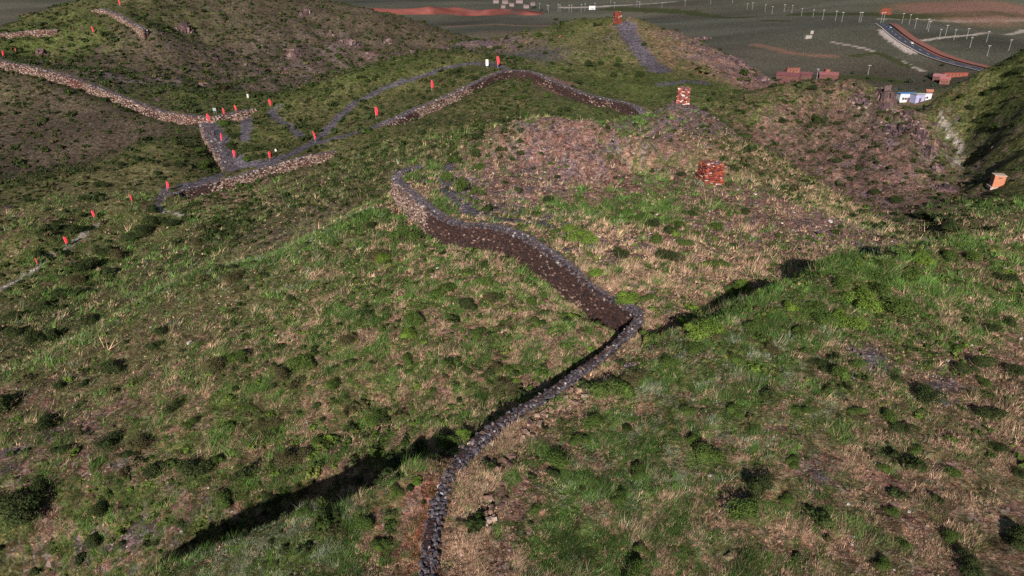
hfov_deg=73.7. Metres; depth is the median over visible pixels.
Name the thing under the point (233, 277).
shrub
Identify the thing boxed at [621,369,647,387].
shrub
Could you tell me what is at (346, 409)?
shrub
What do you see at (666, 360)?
shrub
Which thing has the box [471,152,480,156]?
shrub
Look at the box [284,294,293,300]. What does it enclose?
shrub
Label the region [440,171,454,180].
shrub
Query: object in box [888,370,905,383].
shrub
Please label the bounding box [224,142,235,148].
shrub
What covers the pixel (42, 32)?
stone wall
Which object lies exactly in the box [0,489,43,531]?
shrub
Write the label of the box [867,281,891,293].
shrub
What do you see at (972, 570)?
shrub
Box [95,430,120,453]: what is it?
shrub
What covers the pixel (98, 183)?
shrub
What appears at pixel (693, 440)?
shrub
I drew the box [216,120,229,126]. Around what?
shrub
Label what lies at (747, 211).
shrub
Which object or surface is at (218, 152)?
stone wall
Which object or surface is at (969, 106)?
shrub
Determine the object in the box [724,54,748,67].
rock outcrop
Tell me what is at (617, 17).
beacon tower
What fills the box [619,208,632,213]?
shrub
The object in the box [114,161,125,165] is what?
shrub
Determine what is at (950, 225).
shrub
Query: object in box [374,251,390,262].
shrub
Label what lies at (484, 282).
shrub
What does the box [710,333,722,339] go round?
shrub
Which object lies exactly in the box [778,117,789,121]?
shrub
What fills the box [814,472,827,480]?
rock outcrop
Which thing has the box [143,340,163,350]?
shrub
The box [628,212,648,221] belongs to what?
shrub
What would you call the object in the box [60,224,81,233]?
shrub
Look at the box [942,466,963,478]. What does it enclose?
shrub
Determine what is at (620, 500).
shrub
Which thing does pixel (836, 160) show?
shrub
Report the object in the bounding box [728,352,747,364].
shrub
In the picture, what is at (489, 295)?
shrub
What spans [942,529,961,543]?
shrub
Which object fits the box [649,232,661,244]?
shrub
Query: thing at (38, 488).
shrub
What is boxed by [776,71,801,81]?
village house
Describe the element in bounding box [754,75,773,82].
rock outcrop
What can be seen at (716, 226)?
shrub
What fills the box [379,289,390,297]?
shrub
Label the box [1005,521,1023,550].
shrub
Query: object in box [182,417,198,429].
shrub
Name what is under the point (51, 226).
shrub
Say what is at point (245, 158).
shrub
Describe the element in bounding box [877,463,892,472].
shrub
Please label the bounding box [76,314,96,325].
shrub
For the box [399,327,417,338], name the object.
shrub
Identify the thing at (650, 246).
rock outcrop
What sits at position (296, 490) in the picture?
shrub
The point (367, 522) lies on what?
shrub
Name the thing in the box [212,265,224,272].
shrub
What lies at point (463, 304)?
shrub
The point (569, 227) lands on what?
shrub
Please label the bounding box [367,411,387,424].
shrub
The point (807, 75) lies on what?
village house
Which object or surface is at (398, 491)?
shrub
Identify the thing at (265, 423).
shrub
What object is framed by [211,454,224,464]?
shrub
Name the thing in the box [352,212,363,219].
shrub
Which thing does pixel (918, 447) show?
shrub
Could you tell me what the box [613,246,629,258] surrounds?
shrub
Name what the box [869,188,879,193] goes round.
shrub
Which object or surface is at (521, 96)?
shrub
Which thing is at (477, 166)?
shrub
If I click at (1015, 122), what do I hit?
shrub
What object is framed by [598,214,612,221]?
shrub
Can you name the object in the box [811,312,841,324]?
shrub
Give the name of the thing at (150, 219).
shrub
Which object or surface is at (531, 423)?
rubble
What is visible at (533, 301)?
shrub
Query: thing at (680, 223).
shrub
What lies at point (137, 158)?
shrub
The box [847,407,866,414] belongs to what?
shrub
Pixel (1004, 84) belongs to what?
shrub
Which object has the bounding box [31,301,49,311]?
shrub
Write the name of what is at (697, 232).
shrub
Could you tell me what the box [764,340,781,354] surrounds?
shrub
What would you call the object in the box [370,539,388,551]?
shrub
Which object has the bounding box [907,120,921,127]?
rock outcrop
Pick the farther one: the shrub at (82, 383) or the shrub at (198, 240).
the shrub at (198, 240)
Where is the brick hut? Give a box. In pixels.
[986,173,1006,189]
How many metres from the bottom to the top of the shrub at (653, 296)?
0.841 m
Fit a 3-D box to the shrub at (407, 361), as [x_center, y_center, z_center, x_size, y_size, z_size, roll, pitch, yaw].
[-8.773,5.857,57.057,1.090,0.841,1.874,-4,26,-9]
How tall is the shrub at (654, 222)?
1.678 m
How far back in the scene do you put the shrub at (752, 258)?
73.22 m
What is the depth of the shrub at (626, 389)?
44.32 m
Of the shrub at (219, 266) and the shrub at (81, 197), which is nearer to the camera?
the shrub at (219, 266)
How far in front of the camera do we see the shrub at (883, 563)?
30.87 m
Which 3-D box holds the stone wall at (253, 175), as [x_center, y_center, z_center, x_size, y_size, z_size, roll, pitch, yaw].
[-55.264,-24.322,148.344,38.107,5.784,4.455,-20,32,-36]
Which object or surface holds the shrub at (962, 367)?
on the hills
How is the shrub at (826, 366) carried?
on the hills
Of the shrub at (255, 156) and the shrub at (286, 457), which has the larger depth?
the shrub at (255, 156)
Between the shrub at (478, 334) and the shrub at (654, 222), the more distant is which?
the shrub at (654, 222)
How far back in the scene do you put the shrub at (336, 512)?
36.42 m
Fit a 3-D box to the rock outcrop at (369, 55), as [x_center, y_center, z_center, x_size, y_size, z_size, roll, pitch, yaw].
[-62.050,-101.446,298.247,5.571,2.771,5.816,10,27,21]
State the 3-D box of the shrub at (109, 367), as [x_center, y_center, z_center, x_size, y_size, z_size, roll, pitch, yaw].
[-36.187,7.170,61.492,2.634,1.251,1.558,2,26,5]
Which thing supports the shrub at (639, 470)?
on the hills
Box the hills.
[0,0,1023,575]
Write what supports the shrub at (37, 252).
on the hills
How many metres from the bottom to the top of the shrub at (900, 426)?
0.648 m
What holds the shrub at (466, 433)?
on the hills
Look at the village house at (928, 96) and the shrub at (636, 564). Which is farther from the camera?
the village house at (928, 96)
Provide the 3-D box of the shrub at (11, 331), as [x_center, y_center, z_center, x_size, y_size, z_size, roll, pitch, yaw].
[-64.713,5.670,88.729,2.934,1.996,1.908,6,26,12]
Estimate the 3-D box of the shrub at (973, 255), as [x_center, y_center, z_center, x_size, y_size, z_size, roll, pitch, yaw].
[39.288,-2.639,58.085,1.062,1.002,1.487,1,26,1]
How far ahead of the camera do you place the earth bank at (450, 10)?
1000.94 m
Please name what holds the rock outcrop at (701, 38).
on the hills
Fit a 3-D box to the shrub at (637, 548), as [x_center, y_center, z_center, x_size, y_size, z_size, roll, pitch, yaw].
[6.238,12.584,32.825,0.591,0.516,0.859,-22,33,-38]
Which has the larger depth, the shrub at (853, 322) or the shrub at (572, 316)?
the shrub at (572, 316)
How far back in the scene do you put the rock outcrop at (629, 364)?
48.64 m
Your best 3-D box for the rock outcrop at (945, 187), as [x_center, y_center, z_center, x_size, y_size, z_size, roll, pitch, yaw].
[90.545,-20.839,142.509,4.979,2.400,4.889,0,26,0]
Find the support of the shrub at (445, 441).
on the hills
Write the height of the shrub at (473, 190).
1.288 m
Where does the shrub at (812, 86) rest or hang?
on the hills
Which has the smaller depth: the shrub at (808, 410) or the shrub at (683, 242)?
the shrub at (808, 410)
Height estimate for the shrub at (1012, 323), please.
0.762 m
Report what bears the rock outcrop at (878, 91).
on the hills
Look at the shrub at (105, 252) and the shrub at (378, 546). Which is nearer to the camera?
the shrub at (378, 546)
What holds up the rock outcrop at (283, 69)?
on the hills
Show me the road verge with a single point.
(915, 50)
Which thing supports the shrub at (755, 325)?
on the hills
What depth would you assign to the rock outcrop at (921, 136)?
159.56 m
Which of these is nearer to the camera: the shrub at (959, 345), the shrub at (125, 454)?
the shrub at (959, 345)
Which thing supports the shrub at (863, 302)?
on the hills
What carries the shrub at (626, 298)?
on the hills
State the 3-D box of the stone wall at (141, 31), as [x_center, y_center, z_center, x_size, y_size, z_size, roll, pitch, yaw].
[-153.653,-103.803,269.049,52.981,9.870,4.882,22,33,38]
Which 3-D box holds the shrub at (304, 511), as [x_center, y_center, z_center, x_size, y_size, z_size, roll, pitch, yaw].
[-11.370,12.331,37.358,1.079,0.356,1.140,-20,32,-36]
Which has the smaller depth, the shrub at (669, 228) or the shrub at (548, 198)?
the shrub at (669, 228)
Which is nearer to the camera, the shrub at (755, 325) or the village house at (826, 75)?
the shrub at (755, 325)
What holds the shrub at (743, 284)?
on the hills
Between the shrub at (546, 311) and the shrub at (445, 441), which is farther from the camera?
the shrub at (546, 311)
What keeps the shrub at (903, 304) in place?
on the hills
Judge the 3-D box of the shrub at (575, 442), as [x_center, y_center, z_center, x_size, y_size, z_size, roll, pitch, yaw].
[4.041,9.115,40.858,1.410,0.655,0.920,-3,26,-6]
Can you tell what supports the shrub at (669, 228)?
on the hills
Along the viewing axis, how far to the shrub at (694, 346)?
46.69 m
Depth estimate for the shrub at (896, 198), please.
138.10 m
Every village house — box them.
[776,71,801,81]
[785,67,799,72]
[799,71,812,79]
[804,35,812,38]
[818,71,838,79]
[896,92,915,102]
[909,93,926,103]
[917,93,931,100]
[925,89,933,93]
[932,73,946,80]
[939,76,950,83]
[942,72,967,76]
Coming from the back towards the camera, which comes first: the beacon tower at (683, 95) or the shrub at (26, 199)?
the beacon tower at (683, 95)
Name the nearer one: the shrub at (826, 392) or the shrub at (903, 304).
the shrub at (826, 392)
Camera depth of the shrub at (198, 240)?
109.83 m
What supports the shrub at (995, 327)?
on the hills
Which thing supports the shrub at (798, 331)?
on the hills
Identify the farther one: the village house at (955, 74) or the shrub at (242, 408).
the village house at (955, 74)
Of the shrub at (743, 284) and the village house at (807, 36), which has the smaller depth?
the shrub at (743, 284)
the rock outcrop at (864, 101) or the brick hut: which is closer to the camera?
the brick hut
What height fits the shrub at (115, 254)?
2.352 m
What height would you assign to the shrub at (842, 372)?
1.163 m
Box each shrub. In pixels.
[0,392,21,413]
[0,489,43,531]
[1,310,25,323]
[2,325,22,337]
[21,196,31,202]
[21,329,44,345]
[27,474,48,494]
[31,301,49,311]
[31,413,57,432]
[32,250,42,255]
[38,328,60,341]
[42,222,60,231]
[49,444,72,454]
[50,287,70,297]
[53,379,65,390]
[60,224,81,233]
[60,272,86,287]
[73,257,98,272]
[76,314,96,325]
[76,379,89,387]
[77,195,89,199]
[83,534,101,548]
[89,497,108,517]
[91,245,114,256]
[92,180,107,186]
[95,360,121,374]
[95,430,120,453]
[108,248,126,261]
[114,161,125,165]
[116,450,131,457]
[116,467,128,478]
[120,229,149,240]
[124,434,151,450]
[132,224,152,232]
[133,155,142,160]
[140,215,167,226]
[140,462,166,480]
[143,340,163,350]
[146,204,156,211]
[153,326,166,335]
[161,219,178,226]
[161,399,185,413]
[172,160,183,165]
[173,252,189,258]
[175,458,218,480]
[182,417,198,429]
[189,237,202,246]
[193,147,205,151]
[200,158,211,168]
[201,355,226,373]
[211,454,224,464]
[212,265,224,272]
[215,490,232,509]
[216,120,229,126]
[223,269,243,283]
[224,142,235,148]
[224,349,247,362]
[228,132,241,138]
[238,403,257,412]
[241,143,257,151]
[242,156,249,161]
[250,153,266,159]
[252,414,281,433]
[263,493,280,506]
[269,365,290,384]
[271,448,309,471]
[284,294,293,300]
[284,354,315,370]
[289,483,309,498]
[293,505,312,517]
[311,435,328,448]
[325,378,338,390]
[331,508,342,521]
[336,333,355,345]
[341,401,355,417]
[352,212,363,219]
[353,318,366,326]
[354,516,373,531]
[364,249,389,260]
[365,220,374,228]
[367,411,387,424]
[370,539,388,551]
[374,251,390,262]
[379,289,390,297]
[388,226,420,241]
[390,484,404,496]
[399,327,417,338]
[400,353,413,364]
[402,311,424,324]
[409,476,423,485]
[414,382,422,389]
[428,282,456,298]
[433,433,459,449]
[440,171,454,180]
[453,175,469,192]
[455,428,470,440]
[457,297,476,309]
[470,162,485,169]
[470,327,486,339]
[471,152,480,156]
[471,186,485,194]
[477,276,493,285]
[481,291,494,300]
[488,360,501,372]
[491,381,519,400]
[504,365,513,371]
[512,94,526,99]
[525,296,536,304]
[528,503,541,514]
[530,317,544,326]
[540,310,552,314]
[542,195,553,202]
[543,92,552,96]
[544,450,570,468]
[546,469,562,477]
[550,228,560,232]
[562,223,574,232]
[566,228,599,243]
[567,313,579,319]
[568,434,590,446]
[580,414,603,429]
[584,59,596,64]
[585,251,593,256]
[587,377,635,399]
[588,268,601,276]
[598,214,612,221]
[609,490,626,504]
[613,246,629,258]
[614,291,639,304]
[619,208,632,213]
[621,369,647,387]
[622,557,642,575]
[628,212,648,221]
[630,463,648,479]
[633,544,650,555]
[635,70,645,75]
[641,293,657,301]
[644,217,660,227]
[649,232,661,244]
[654,248,685,262]
[661,355,677,367]
[662,224,679,233]
[671,220,685,226]
[671,230,680,236]
[675,314,688,323]
[676,171,685,175]
[676,238,693,245]
[680,405,696,416]
[684,318,726,340]
[684,341,706,355]
[684,431,700,445]
[688,210,697,215]
[690,231,701,236]
[693,442,726,463]
[704,259,719,266]
[708,222,723,230]
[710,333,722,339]
[718,258,730,266]
[722,497,762,522]
[723,283,740,296]
[727,404,746,417]
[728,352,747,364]
[734,279,752,292]
[740,207,750,213]
[745,320,762,330]
[746,472,776,502]
[747,256,756,261]
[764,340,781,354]
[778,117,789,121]
[779,493,796,503]
[784,300,799,311]
[785,455,800,469]
[791,325,809,340]
[792,406,812,413]
[799,301,827,314]
[806,84,817,88]
[808,358,832,373]
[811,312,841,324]
[813,117,828,122]
[823,386,833,395]
[827,308,868,330]
[828,157,842,162]
[829,365,850,380]
[832,275,850,288]
[841,286,882,313]
[843,154,852,158]
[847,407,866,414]
[849,360,866,368]
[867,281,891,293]
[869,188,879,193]
[873,555,892,570]
[876,258,897,267]
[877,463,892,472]
[881,295,921,315]
[882,408,898,421]
[882,506,900,517]
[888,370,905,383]
[889,195,903,202]
[889,420,921,435]
[891,218,902,222]
[896,538,911,548]
[901,264,924,281]
[909,445,922,454]
[911,249,937,264]
[913,210,929,220]
[913,383,948,405]
[930,493,945,504]
[941,221,958,229]
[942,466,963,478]
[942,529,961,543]
[943,248,956,259]
[949,342,964,349]
[951,362,979,372]
[957,548,984,575]
[964,250,981,261]
[966,104,975,109]
[968,355,997,368]
[973,117,983,121]
[973,407,1008,422]
[976,376,991,387]
[982,89,992,95]
[985,323,1001,332]
[990,442,1011,452]
[991,190,999,194]
[993,271,1019,282]
[997,82,1007,86]
[1003,315,1017,326]
[1004,363,1023,376]
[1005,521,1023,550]
[1008,120,1019,124]
[1010,465,1023,476]
[1011,66,1023,72]
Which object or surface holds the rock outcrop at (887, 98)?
on the hills
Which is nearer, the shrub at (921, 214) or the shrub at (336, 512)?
the shrub at (336, 512)
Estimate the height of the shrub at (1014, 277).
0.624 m
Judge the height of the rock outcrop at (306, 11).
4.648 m
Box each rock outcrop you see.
[33,48,50,56]
[174,21,194,33]
[202,50,221,60]
[275,67,288,73]
[284,48,304,59]
[298,7,312,16]
[325,29,335,36]
[339,37,359,47]
[362,52,375,58]
[624,362,637,367]
[648,244,657,249]
[693,36,711,40]
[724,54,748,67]
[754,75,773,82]
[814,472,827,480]
[848,91,872,108]
[860,352,881,362]
[866,247,884,253]
[873,87,883,98]
[877,85,897,110]
[882,123,910,136]
[897,110,911,120]
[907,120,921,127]
[910,128,930,144]
[921,144,936,158]
[931,163,945,172]
[932,182,958,191]
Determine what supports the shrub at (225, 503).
on the hills
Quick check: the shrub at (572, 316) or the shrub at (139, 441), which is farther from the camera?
the shrub at (572, 316)
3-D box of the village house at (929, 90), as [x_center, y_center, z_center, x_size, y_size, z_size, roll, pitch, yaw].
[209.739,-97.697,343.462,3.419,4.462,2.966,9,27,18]
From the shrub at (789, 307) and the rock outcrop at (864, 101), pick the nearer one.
the shrub at (789, 307)
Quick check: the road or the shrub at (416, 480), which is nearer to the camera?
the shrub at (416, 480)
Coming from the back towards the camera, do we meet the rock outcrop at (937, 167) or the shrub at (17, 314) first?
the rock outcrop at (937, 167)
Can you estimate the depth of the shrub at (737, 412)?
40.69 m
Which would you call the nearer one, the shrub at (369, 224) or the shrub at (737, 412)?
the shrub at (737, 412)
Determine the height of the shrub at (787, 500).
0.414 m
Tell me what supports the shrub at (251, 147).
on the hills
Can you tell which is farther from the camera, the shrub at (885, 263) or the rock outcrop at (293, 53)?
the rock outcrop at (293, 53)
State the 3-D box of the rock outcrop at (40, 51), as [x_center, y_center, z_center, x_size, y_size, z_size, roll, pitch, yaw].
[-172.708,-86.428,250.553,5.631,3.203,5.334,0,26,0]
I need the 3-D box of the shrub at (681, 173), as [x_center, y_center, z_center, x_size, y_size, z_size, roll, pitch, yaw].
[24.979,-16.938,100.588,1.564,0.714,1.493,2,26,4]
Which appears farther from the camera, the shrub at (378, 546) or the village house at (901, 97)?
the village house at (901, 97)
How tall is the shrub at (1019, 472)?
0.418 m
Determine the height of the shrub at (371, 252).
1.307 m
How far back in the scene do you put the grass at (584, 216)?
79.43 m
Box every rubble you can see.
[0,29,1007,305]
[482,387,588,533]
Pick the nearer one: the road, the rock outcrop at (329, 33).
the rock outcrop at (329, 33)
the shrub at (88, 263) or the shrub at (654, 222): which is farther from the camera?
the shrub at (88, 263)
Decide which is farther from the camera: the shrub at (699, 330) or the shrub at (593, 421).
the shrub at (699, 330)
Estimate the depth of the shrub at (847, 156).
159.13 m
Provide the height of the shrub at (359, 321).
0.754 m
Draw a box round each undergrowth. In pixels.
[0,0,1023,328]
[0,120,1023,575]
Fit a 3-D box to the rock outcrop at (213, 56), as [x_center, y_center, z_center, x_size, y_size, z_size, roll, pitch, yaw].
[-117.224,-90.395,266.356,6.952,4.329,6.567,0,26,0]
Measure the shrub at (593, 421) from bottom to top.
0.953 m
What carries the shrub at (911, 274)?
on the hills
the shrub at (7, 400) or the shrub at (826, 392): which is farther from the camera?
the shrub at (7, 400)
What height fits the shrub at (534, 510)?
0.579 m
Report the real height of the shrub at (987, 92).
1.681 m
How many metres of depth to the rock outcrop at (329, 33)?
314.71 m
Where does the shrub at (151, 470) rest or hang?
on the hills
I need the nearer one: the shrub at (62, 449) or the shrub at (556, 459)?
the shrub at (556, 459)
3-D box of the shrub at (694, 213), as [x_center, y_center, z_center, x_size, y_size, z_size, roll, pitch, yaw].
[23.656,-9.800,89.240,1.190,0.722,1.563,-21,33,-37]
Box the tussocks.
[0,116,1023,575]
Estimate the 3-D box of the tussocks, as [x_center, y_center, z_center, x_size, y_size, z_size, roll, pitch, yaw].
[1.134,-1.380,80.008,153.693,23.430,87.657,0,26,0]
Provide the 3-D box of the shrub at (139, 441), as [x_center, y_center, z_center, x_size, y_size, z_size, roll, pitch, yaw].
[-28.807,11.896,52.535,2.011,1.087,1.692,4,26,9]
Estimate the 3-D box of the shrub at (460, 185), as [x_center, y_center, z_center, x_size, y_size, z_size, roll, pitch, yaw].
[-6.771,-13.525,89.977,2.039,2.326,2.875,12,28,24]
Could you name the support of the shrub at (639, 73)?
on the hills
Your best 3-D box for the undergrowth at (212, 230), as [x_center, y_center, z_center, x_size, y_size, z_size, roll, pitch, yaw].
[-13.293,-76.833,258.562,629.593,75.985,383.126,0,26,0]
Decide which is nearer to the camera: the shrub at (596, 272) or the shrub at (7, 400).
the shrub at (7, 400)
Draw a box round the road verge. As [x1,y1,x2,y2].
[875,23,979,70]
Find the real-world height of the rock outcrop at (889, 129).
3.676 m
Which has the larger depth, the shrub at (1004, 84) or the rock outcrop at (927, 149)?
the shrub at (1004, 84)
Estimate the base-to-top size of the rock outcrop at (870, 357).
0.669 m
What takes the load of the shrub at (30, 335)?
on the hills
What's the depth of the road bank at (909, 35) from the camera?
561.30 m
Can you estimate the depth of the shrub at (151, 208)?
127.12 m
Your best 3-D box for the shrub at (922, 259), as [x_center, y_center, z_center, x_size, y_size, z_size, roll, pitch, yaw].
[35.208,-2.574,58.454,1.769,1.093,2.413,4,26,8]
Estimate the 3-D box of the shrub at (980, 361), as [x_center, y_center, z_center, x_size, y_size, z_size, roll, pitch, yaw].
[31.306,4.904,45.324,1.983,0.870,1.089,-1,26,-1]
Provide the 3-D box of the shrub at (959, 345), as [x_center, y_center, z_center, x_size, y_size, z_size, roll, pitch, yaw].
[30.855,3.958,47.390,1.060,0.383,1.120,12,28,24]
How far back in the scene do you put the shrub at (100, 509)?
48.51 m
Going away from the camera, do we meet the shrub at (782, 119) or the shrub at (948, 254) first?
the shrub at (948, 254)
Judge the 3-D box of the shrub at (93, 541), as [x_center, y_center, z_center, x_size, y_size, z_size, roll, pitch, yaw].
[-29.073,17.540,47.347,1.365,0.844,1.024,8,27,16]
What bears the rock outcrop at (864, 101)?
on the hills
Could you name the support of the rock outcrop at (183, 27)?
on the hills
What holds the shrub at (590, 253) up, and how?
on the hills
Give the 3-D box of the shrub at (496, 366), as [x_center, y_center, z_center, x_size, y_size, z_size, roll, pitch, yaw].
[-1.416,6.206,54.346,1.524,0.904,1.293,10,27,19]
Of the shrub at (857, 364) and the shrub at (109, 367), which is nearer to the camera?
the shrub at (857, 364)
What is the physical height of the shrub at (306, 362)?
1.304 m
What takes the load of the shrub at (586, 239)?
on the hills
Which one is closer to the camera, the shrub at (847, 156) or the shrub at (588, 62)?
the shrub at (847, 156)
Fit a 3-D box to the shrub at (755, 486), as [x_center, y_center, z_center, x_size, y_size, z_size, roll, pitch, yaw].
[12.718,10.125,34.983,1.273,1.062,2.273,18,31,33]
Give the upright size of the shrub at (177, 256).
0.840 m
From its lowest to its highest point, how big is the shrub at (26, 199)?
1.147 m
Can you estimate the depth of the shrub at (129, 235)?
118.29 m
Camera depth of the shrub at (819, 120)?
171.42 m
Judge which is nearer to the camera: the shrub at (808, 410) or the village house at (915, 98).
the shrub at (808, 410)
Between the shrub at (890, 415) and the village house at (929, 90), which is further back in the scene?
the village house at (929, 90)
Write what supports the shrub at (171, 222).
on the hills
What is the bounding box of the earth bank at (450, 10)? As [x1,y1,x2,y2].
[366,6,543,15]
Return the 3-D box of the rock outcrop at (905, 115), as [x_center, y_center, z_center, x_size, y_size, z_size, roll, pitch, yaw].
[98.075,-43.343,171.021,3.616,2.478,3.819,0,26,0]
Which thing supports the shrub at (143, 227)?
on the hills
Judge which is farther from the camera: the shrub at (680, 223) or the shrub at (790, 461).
the shrub at (680, 223)
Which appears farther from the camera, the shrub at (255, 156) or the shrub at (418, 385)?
the shrub at (255, 156)
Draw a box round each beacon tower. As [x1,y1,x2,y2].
[612,11,621,23]
[675,86,690,104]
[696,159,724,185]
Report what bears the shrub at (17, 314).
on the hills
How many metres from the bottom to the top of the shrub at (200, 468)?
1.308 m
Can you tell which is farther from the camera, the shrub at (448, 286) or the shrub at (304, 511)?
the shrub at (448, 286)
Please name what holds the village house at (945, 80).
on the hills
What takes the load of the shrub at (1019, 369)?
on the hills
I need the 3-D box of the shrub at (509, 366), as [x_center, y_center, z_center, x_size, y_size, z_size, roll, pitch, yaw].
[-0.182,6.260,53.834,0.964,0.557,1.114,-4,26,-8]
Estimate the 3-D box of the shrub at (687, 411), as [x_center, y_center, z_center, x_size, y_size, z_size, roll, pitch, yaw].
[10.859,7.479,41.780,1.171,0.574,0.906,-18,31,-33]
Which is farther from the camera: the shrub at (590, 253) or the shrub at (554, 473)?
the shrub at (590, 253)
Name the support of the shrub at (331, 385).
on the hills
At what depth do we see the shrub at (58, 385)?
60.05 m
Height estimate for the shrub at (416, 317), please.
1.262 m
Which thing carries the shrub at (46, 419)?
on the hills
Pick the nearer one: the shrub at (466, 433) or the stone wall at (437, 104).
the shrub at (466, 433)
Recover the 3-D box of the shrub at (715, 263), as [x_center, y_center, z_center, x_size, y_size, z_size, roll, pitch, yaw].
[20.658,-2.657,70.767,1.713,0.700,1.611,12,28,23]
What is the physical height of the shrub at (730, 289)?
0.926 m
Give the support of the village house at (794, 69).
on the hills
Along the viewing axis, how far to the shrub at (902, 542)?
32.06 m
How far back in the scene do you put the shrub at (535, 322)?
58.66 m
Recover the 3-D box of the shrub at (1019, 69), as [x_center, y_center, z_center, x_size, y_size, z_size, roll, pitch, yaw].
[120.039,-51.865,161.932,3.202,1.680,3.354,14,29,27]
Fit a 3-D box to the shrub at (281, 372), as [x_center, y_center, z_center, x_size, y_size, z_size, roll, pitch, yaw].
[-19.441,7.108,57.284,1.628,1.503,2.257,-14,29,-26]
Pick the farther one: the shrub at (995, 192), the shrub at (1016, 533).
the shrub at (995, 192)
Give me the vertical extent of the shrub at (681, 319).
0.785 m
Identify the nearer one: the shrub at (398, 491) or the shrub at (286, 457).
the shrub at (398, 491)
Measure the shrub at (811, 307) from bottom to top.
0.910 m
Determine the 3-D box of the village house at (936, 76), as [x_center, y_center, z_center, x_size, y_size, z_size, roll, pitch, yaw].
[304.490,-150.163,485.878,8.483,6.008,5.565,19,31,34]
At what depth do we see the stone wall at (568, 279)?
65.74 m
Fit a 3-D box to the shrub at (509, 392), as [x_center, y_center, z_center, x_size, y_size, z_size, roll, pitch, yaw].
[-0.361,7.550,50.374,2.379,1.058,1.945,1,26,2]
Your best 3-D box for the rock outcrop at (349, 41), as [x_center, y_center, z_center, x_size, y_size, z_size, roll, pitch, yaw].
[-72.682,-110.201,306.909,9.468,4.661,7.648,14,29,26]
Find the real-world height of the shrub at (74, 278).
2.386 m
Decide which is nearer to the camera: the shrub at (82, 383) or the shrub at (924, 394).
the shrub at (924, 394)
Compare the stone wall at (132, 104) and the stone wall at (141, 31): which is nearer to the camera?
the stone wall at (132, 104)
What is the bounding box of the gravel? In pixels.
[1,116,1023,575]
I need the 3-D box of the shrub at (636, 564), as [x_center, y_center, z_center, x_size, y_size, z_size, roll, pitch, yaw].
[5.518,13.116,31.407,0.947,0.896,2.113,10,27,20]
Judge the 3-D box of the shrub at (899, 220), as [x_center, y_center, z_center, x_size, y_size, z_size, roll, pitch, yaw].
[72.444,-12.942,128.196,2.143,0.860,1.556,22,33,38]
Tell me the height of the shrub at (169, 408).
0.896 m
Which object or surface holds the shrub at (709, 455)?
on the hills
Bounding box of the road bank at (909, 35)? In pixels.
[889,23,990,67]
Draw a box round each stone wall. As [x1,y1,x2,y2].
[0,29,58,38]
[0,60,256,124]
[91,9,148,39]
[167,150,336,196]
[198,123,234,171]
[378,69,645,125]
[390,165,644,575]
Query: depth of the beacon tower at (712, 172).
98.06 m
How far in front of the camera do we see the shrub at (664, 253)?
70.12 m
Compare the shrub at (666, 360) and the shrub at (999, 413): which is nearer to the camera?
the shrub at (999, 413)
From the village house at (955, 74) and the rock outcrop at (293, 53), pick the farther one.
the village house at (955, 74)
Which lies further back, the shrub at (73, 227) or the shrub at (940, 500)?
the shrub at (73, 227)
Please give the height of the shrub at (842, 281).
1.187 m
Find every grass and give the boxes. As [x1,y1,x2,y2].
[0,106,1023,446]
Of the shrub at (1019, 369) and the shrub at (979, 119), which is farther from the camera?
the shrub at (979, 119)
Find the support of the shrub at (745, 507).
on the hills
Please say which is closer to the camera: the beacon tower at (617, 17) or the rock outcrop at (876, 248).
the rock outcrop at (876, 248)
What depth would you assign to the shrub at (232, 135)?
168.97 m
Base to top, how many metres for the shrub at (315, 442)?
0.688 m
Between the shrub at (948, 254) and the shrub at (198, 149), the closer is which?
the shrub at (948, 254)
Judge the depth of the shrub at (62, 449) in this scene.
51.92 m
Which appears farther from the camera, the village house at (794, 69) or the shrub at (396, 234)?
the village house at (794, 69)
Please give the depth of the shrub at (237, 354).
60.34 m
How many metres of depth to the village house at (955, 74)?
491.36 m
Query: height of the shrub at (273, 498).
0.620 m
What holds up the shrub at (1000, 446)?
on the hills
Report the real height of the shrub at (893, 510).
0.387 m
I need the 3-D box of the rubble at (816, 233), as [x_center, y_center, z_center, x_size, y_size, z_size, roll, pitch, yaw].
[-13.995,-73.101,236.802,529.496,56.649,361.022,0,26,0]
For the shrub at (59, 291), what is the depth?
99.18 m
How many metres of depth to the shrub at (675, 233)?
78.60 m
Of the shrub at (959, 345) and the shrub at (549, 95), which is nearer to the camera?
the shrub at (959, 345)
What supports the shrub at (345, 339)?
on the hills
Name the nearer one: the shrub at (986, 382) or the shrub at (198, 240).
the shrub at (986, 382)
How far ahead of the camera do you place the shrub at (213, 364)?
59.41 m
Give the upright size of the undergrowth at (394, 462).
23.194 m
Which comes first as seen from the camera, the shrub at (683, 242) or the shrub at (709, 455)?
the shrub at (709, 455)
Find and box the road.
[877,23,983,70]
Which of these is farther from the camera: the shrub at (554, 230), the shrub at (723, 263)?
the shrub at (554, 230)
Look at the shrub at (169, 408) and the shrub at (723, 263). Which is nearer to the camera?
the shrub at (169, 408)
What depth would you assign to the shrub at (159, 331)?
65.33 m
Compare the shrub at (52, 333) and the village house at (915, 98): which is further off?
the village house at (915, 98)
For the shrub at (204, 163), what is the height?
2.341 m
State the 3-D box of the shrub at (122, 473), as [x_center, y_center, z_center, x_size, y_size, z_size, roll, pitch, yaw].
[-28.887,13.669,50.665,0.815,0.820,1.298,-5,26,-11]
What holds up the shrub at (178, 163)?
on the hills

